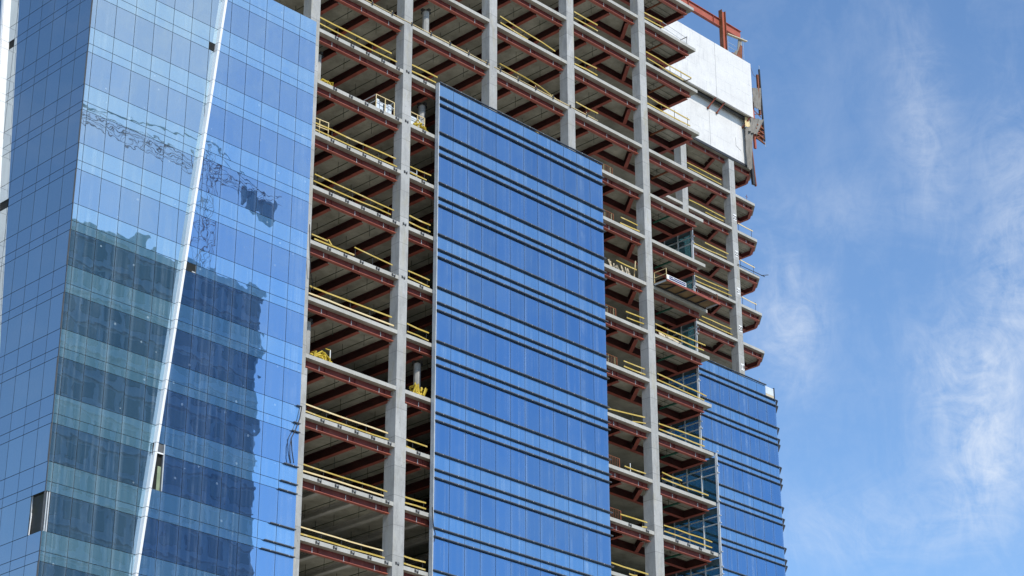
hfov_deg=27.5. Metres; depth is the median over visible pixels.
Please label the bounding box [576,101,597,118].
guard rail
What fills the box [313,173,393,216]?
guard rail
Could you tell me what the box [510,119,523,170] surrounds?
window
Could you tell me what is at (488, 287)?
window
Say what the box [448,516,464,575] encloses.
window
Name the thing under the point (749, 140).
debris net
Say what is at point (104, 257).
window
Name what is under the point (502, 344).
window
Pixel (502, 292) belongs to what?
window
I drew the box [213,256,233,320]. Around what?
window
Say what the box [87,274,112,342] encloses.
window
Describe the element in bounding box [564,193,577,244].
window
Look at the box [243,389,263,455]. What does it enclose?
window
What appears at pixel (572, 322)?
window
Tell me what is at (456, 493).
window
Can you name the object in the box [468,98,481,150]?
window
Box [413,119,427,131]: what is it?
strap heap
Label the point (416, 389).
strap heap
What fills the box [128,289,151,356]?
window
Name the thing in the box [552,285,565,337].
window
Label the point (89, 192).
window
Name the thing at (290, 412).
window
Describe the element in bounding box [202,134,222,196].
window
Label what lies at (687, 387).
guard rail
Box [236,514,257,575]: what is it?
window
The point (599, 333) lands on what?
window
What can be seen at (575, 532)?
window
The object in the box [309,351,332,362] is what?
strap heap
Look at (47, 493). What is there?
open window frame
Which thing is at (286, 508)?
window
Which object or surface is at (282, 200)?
window
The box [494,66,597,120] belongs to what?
pole bundle
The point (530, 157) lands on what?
window
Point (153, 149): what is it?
window
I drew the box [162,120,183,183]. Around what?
window
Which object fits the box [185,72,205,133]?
window
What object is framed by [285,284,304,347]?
window
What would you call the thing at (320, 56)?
round prop
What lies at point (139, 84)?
window
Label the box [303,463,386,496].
guard rail
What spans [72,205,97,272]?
window
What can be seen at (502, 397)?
window
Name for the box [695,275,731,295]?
guard rail
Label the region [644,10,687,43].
guard rail
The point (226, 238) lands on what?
window
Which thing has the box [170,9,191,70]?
window
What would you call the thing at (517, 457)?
window
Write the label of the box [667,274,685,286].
banner
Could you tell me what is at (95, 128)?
window
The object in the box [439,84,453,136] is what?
window
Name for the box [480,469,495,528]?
window
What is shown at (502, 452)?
window
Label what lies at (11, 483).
window
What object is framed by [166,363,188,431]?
window
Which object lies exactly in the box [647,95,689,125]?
guard rail
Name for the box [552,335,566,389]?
window
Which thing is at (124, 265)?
window
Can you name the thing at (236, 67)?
window
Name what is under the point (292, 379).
window
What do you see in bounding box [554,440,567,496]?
window
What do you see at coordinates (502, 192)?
window
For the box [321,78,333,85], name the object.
strap heap
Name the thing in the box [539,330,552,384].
window
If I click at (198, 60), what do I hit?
window
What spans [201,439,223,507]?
window
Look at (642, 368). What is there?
guard rail
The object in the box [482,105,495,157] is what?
window
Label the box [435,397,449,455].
window
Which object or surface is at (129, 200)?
window
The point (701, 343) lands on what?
guard rail
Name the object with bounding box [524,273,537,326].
window
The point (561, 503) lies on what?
window
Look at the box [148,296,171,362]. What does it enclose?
window
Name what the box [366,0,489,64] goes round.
pole bundle
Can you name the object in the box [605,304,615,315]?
barrier
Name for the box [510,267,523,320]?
window
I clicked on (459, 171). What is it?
window
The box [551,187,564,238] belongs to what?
window
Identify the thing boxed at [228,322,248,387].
window
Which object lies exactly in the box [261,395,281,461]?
window
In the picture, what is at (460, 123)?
window
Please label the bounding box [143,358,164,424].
window
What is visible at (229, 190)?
window
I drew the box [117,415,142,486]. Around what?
window
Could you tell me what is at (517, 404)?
window
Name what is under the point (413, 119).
material cage
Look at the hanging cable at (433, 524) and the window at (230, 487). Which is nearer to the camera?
the window at (230, 487)
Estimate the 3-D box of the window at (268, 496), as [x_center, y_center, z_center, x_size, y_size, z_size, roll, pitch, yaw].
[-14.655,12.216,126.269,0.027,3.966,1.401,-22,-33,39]
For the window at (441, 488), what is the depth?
137.25 m
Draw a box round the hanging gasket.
[291,407,301,462]
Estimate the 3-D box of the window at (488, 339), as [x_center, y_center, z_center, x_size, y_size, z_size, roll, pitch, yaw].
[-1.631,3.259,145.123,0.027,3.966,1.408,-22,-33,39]
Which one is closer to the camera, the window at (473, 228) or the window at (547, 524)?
the window at (547, 524)
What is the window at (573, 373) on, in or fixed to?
in the office tower at (516, 426)
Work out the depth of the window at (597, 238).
157.63 m
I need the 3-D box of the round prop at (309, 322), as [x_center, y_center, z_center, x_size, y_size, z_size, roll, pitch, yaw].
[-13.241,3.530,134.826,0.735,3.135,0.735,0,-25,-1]
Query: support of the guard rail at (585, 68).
on the office tower at (516, 426)
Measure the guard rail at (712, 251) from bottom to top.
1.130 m
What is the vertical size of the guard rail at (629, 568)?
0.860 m
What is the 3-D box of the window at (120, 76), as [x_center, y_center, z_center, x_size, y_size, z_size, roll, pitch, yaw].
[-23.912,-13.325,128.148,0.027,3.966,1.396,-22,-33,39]
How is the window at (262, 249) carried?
in the glass tower at (51, 98)
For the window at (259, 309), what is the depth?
130.33 m
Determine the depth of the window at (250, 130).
134.44 m
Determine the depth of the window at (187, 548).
120.83 m
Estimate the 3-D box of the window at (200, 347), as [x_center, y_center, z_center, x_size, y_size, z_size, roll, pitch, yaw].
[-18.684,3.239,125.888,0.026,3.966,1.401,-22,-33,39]
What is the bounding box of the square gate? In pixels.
[315,118,328,136]
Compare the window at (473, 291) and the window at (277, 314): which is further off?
the window at (473, 291)
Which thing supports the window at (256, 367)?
in the glass tower at (51, 98)
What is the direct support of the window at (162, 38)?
in the glass tower at (51, 98)
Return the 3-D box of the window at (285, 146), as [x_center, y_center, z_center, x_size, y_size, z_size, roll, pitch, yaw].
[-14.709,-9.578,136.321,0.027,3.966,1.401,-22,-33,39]
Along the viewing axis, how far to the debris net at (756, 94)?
215.37 m
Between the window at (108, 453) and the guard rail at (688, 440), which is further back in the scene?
the guard rail at (688, 440)
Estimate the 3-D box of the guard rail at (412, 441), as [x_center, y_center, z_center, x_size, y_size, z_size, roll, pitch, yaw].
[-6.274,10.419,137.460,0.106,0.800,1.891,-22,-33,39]
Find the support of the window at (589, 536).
in the office tower at (516, 426)
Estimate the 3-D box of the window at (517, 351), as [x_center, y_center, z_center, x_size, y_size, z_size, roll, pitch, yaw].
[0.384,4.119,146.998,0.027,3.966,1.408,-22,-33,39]
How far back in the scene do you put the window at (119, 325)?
122.34 m
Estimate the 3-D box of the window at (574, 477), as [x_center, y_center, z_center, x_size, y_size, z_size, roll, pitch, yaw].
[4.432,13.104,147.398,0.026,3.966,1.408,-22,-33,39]
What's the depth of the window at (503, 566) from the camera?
139.55 m
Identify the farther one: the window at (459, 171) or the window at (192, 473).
the window at (459, 171)
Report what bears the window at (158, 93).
in the glass tower at (51, 98)
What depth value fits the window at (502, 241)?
149.39 m
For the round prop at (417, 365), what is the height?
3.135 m
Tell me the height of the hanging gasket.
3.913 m
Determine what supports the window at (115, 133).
in the glass tower at (51, 98)
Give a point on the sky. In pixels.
(886, 222)
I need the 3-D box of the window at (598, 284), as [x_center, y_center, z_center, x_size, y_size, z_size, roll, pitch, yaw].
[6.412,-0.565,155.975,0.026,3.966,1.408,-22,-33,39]
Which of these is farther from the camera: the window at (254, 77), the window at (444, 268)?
the window at (444, 268)
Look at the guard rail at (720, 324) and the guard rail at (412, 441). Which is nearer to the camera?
the guard rail at (412, 441)
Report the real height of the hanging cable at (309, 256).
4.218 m
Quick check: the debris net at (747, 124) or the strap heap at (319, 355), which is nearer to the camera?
the strap heap at (319, 355)
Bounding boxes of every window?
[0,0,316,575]
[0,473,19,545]
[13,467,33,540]
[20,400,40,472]
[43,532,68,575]
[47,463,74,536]
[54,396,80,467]
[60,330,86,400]
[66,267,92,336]
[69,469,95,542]
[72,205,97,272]
[75,402,101,473]
[78,145,102,211]
[81,337,106,407]
[84,86,108,151]
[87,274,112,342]
[89,29,113,93]
[91,475,116,547]
[93,213,117,280]
[97,409,121,479]
[98,153,122,219]
[102,344,127,414]
[104,95,127,159]
[108,282,132,350]
[109,38,132,101]
[112,481,137,553]
[113,220,137,287]
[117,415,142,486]
[118,161,141,226]
[123,103,146,167]
[123,351,147,420]
[128,47,151,110]
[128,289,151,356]
[133,0,155,54]
[133,228,156,294]
[138,169,160,234]
[143,111,165,175]
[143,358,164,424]
[147,55,169,118]
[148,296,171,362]
[152,1,173,62]
[153,236,175,301]
[156,492,180,562]
[157,177,179,241]
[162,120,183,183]
[162,427,184,496]
[166,64,187,126]
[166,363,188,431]
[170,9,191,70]
[171,303,192,368]
[176,498,199,568]
[181,433,203,501]
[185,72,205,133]
[185,370,207,437]
[189,18,209,78]
[190,309,211,374]
[194,249,215,313]
[197,503,219,573]
[198,191,219,254]
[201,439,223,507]
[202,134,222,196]
[205,376,226,443]
[209,315,230,381]
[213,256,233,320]
[216,198,237,261]
[216,509,238,575]
[220,142,240,204]
[220,445,241,513]
[224,87,243,148]
[224,383,245,449]
[227,33,246,93]
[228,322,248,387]
[231,263,251,327]
[235,206,255,268]
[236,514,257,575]
[238,149,258,211]
[239,451,260,518]
[241,95,261,155]
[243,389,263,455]
[245,41,264,101]
[246,329,266,394]
[249,270,269,334]
[253,213,272,275]
[255,520,275,575]
[256,157,275,218]
[258,457,278,522]
[259,103,278,163]
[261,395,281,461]
[262,50,280,109]
[264,335,284,400]
[267,277,287,340]
[270,220,289,282]
[273,165,292,225]
[276,111,295,170]
[277,463,296,528]
[280,402,299,465]
[282,342,302,404]
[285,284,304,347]
[288,227,306,289]
[291,172,309,233]
[293,118,311,178]
[433,512,448,572]
[434,454,449,513]
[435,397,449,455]
[436,288,450,344]
[436,342,450,399]
[437,235,451,290]
[438,183,451,237]
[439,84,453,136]
[439,133,452,186]
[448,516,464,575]
[449,459,464,518]
[450,347,465,404]
[450,402,465,460]
[451,241,466,296]
[451,294,465,350]
[452,190,466,244]
[453,91,467,143]
[453,140,466,193]
[464,521,479,575]
[465,408,480,465]
[465,464,479,523]
[466,248,480,302]
[466,300,480,355]
[466,353,480,410]
[467,147,481,200]
[467,197,481,250]
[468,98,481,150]
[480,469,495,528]
[480,526,495,575]
[481,204,495,257]
[481,254,495,308]
[481,306,495,361]
[481,359,495,415]
[481,414,495,471]
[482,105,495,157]
[482,154,495,206]
[496,112,509,163]
[496,161,509,212]
[496,210,509,263]
[496,260,509,314]
[496,312,509,367]
[496,365,509,421]
[496,419,510,476]
[496,475,510,532]
[496,531,510,575]
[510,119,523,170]
[510,167,523,219]
[510,216,523,269]
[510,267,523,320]
[510,318,524,373]
[510,371,524,426]
[510,424,524,481]
[511,480,525,537]
[524,126,536,176]
[524,174,537,225]
[524,223,537,275]
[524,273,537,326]
[525,324,538,378]
[525,376,538,431]
[525,430,539,486]
[525,484,539,542]
[537,133,550,183]
[537,180,550,231]
[538,229,551,281]
[538,279,551,332]
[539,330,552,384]
[539,382,553,437]
[539,435,553,491]
[540,490,554,546]
[550,139,563,189]
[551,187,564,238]
[551,235,564,287]
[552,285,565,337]
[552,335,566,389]
[553,387,567,442]
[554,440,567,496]
[554,494,568,551]
[563,146,576,196]
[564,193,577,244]
[565,242,578,293]
[565,291,579,343]
[566,341,580,395]
[567,393,580,447]
[568,445,581,500]
[568,499,582,555]
[576,152,589,202]
[577,199,590,250]
[578,248,591,299]
[579,297,592,349]
[580,347,593,400]
[581,398,594,452]
[582,451,595,505]
[582,504,596,560]
[590,206,603,256]
[591,253,604,304]
[592,302,605,354]
[593,352,606,405]
[594,403,608,457]
[595,455,609,510]
[596,509,610,564]
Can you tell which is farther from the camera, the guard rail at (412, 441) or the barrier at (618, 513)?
the barrier at (618, 513)
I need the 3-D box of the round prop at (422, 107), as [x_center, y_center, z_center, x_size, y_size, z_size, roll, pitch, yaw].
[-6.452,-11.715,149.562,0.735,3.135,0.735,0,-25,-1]
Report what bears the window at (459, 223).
in the office tower at (516, 426)
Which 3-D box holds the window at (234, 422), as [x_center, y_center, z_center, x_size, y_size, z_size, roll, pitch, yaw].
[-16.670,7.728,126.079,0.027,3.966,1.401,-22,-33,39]
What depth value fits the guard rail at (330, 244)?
137.17 m
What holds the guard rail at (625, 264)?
on the office tower at (516, 426)
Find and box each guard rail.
[300,526,384,558]
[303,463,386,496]
[305,403,388,439]
[308,284,393,326]
[311,234,353,255]
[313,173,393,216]
[315,121,396,166]
[320,16,396,62]
[354,246,392,271]
[404,555,425,570]
[405,495,425,510]
[406,439,426,449]
[407,323,428,340]
[408,270,429,286]
[409,215,430,231]
[410,166,430,180]
[412,63,437,84]
[500,15,554,51]
[574,11,597,32]
[574,56,597,75]
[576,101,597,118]
[607,408,645,423]
[611,562,648,575]
[616,259,636,269]
[620,217,639,231]
[620,513,646,527]
[623,360,645,374]
[624,465,645,475]
[626,311,643,323]
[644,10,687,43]
[646,51,690,81]
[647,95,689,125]
[655,323,705,350]
[657,373,706,400]
[658,421,704,448]
[661,471,708,496]
[664,524,711,547]
[687,162,720,184]
[689,199,724,220]
[694,242,728,258]
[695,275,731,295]
[699,316,732,334]
[738,223,752,236]
[742,296,756,309]
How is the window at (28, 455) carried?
in the glass tower at (51, 98)
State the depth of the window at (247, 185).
132.74 m
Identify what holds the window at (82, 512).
in the glass tower at (51, 98)
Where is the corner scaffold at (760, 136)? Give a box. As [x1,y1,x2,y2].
[750,69,765,186]
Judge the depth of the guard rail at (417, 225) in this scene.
144.15 m
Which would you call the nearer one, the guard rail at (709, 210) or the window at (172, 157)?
the window at (172, 157)
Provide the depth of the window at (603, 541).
147.58 m
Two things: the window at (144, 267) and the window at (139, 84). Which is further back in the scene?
the window at (139, 84)
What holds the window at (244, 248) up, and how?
in the glass tower at (51, 98)
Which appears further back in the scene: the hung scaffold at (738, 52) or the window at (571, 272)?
the hung scaffold at (738, 52)
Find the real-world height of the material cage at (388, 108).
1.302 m
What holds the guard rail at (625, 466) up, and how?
on the office tower at (516, 426)
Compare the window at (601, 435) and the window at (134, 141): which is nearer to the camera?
the window at (134, 141)
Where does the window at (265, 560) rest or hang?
in the glass tower at (51, 98)
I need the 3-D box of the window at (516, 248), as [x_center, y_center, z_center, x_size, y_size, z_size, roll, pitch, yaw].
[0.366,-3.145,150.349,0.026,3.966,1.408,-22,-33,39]
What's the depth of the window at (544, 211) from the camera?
153.87 m
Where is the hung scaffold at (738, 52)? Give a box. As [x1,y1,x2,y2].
[727,33,746,58]
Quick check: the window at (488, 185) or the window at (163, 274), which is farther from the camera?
the window at (488, 185)
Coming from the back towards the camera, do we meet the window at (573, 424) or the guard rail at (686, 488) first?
the guard rail at (686, 488)
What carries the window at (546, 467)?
in the office tower at (516, 426)
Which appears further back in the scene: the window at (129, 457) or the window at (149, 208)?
the window at (149, 208)
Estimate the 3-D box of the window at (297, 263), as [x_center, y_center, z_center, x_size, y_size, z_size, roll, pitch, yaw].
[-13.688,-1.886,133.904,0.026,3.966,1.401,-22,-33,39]
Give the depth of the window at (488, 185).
150.12 m
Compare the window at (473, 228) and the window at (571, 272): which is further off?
the window at (571, 272)
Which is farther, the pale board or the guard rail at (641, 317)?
the pale board
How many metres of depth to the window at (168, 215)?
127.56 m
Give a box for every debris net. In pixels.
[745,117,749,126]
[745,127,752,168]
[747,118,763,134]
[752,88,760,109]
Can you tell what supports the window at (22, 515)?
in the glass tower at (51, 98)
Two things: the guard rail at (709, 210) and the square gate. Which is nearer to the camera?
the square gate
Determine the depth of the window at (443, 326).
142.27 m
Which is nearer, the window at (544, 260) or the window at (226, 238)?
the window at (226, 238)
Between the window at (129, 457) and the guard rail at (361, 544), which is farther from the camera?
the guard rail at (361, 544)
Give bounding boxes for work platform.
[654,268,719,308]
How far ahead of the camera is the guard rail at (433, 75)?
149.37 m
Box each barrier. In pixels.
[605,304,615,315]
[609,455,619,466]
[610,507,620,519]
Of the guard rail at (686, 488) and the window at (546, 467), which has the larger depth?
the guard rail at (686, 488)
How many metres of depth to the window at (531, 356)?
147.90 m
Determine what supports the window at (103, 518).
in the glass tower at (51, 98)
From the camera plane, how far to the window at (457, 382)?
141.54 m
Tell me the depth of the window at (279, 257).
132.93 m
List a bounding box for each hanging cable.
[309,224,313,290]
[432,507,435,541]
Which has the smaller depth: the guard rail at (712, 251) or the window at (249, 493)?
the window at (249, 493)
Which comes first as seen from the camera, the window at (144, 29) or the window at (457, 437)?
the window at (144, 29)
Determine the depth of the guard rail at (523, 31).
159.10 m
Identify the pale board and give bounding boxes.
[666,335,680,343]
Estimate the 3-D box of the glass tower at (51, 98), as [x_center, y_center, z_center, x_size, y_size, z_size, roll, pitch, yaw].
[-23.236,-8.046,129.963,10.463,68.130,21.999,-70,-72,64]
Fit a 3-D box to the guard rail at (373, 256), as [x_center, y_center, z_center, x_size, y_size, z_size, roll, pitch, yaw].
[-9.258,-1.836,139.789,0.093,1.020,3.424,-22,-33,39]
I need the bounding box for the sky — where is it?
[678,0,1023,575]
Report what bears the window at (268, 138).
in the glass tower at (51, 98)
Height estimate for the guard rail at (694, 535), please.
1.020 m
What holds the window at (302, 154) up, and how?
in the glass tower at (51, 98)
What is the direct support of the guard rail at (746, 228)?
on the office tower at (516, 426)
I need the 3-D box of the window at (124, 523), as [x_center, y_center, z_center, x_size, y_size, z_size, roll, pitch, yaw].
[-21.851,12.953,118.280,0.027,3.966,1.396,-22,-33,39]
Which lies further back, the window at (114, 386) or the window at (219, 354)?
the window at (219, 354)
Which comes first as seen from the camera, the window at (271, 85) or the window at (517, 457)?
the window at (271, 85)
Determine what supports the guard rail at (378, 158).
on the office tower at (516, 426)
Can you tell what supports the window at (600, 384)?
in the office tower at (516, 426)
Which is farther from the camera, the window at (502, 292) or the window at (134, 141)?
the window at (502, 292)
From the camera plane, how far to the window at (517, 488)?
141.92 m
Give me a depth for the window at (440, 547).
135.59 m
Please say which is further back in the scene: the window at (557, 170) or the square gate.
the window at (557, 170)
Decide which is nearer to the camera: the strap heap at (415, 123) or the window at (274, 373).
the window at (274, 373)
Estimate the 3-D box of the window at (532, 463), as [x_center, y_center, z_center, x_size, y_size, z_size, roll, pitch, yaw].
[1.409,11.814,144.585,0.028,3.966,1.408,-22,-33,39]
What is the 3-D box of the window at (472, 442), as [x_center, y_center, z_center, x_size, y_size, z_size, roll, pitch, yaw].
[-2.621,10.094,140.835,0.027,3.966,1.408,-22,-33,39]
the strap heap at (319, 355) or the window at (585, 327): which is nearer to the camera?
the strap heap at (319, 355)
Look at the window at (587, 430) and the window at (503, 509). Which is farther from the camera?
the window at (587, 430)
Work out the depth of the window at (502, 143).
152.74 m
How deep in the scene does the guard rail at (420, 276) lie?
142.51 m
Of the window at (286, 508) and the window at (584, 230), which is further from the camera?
the window at (584, 230)
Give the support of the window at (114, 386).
in the glass tower at (51, 98)
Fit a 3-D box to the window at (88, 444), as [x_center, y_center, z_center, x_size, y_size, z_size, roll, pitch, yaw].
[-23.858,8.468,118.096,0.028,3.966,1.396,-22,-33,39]
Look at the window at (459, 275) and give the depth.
144.90 m
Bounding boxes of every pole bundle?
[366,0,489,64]
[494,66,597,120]
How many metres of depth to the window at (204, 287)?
127.53 m
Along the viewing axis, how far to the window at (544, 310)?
150.49 m
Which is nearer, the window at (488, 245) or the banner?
the window at (488, 245)
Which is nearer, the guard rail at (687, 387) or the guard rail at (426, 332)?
the guard rail at (426, 332)
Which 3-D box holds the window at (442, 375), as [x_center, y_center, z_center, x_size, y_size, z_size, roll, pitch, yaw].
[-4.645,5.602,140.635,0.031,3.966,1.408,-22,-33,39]
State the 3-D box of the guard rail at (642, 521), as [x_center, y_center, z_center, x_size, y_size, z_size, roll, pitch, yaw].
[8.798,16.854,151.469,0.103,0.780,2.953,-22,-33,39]
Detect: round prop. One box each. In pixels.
[306,318,312,353]
[317,51,323,79]
[412,360,422,388]
[417,102,426,125]
[421,8,430,33]
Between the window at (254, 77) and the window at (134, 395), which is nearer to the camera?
the window at (134, 395)
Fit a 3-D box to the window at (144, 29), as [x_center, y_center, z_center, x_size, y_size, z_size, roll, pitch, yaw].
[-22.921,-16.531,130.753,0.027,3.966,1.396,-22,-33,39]
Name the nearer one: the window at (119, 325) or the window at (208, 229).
the window at (119, 325)
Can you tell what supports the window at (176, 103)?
in the glass tower at (51, 98)
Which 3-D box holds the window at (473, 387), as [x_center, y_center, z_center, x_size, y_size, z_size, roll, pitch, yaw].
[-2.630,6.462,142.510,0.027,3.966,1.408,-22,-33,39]
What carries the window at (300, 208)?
in the glass tower at (51, 98)
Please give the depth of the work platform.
162.84 m
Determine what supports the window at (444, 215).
in the office tower at (516, 426)
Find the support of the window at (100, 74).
in the glass tower at (51, 98)
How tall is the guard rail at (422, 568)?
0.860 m
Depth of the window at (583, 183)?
158.36 m
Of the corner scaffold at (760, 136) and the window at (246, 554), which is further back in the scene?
the corner scaffold at (760, 136)
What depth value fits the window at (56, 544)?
114.15 m
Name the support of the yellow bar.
on the office tower at (516, 426)
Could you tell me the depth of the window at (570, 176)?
157.40 m
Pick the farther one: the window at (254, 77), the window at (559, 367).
the window at (559, 367)
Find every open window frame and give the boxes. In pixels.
[28,491,49,534]
[152,443,164,491]
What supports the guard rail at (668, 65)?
on the office tower at (516, 426)
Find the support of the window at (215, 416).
in the glass tower at (51, 98)
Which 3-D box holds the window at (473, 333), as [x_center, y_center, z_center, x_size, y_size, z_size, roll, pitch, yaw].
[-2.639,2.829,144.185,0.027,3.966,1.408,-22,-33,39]
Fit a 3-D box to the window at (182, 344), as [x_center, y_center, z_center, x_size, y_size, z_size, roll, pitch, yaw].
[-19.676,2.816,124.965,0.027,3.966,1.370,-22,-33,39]
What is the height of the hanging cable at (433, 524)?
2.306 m
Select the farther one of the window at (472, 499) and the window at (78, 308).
the window at (472, 499)
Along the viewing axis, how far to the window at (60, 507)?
115.47 m
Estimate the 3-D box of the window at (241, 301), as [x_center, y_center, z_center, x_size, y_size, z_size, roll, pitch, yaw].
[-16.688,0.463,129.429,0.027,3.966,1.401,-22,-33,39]
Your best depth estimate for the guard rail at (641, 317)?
158.76 m
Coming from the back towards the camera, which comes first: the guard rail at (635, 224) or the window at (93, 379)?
the guard rail at (635, 224)
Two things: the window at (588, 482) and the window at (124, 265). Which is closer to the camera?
the window at (124, 265)
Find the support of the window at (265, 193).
in the glass tower at (51, 98)
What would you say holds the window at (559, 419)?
in the office tower at (516, 426)
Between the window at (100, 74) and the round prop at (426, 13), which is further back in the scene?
the round prop at (426, 13)
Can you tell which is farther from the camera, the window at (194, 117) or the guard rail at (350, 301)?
the guard rail at (350, 301)
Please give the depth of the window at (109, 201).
124.76 m
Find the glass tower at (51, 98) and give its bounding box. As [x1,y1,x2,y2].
[0,0,316,575]
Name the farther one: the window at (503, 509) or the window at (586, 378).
the window at (586, 378)
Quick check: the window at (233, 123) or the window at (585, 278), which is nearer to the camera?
the window at (233, 123)
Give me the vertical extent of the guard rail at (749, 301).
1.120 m
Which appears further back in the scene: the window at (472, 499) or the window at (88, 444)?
the window at (472, 499)
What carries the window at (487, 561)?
in the office tower at (516, 426)
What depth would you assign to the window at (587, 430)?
149.97 m
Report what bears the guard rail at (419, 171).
on the office tower at (516, 426)
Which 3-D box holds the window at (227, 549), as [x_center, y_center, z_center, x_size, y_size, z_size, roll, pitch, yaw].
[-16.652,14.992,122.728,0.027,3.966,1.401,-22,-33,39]
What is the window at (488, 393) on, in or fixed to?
in the office tower at (516, 426)
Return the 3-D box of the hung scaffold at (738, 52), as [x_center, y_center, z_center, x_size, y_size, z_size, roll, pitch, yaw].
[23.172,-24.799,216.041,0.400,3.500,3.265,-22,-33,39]
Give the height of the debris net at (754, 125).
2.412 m
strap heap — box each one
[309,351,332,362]
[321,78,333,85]
[409,382,426,395]
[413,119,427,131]
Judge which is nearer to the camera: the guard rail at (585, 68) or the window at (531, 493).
the window at (531, 493)
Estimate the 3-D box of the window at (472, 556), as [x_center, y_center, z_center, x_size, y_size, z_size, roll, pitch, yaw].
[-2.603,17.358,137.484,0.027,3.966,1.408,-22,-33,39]
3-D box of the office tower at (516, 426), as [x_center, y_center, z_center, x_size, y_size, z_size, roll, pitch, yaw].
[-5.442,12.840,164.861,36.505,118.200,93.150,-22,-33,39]
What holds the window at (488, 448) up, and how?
in the office tower at (516, 426)
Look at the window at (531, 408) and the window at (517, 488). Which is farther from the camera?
the window at (531, 408)
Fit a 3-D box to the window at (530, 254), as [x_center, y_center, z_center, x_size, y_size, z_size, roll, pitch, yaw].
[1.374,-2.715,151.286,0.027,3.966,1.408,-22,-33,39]
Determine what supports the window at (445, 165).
in the office tower at (516, 426)
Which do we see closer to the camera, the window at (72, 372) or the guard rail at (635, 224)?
the window at (72, 372)
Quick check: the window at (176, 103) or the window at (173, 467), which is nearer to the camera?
the window at (173, 467)
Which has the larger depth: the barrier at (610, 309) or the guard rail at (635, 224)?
the guard rail at (635, 224)
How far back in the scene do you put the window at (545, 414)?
147.14 m
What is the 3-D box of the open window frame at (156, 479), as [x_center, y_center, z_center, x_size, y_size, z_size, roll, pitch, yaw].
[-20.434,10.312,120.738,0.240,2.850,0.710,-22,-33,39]
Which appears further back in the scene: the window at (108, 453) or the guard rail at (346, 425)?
the guard rail at (346, 425)
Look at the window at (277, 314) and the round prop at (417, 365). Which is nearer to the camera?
the window at (277, 314)
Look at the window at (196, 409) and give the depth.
124.18 m
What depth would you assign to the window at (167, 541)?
119.89 m
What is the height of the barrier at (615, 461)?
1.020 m
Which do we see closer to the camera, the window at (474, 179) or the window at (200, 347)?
the window at (200, 347)
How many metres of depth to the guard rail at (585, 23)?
165.73 m
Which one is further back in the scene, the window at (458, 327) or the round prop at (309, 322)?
the window at (458, 327)
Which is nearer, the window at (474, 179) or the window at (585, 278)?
the window at (474, 179)
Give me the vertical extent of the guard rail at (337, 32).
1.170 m
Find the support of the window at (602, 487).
in the office tower at (516, 426)
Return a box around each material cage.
[363,94,394,115]
[411,112,424,126]
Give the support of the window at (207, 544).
in the glass tower at (51, 98)
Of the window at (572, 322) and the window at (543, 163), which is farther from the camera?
the window at (543, 163)
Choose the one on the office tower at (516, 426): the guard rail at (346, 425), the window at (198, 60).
the guard rail at (346, 425)
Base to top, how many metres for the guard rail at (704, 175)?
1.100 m
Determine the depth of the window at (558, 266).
153.16 m
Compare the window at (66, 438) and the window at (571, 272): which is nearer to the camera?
the window at (66, 438)
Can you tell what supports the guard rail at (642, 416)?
on the office tower at (516, 426)
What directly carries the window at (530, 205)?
in the office tower at (516, 426)

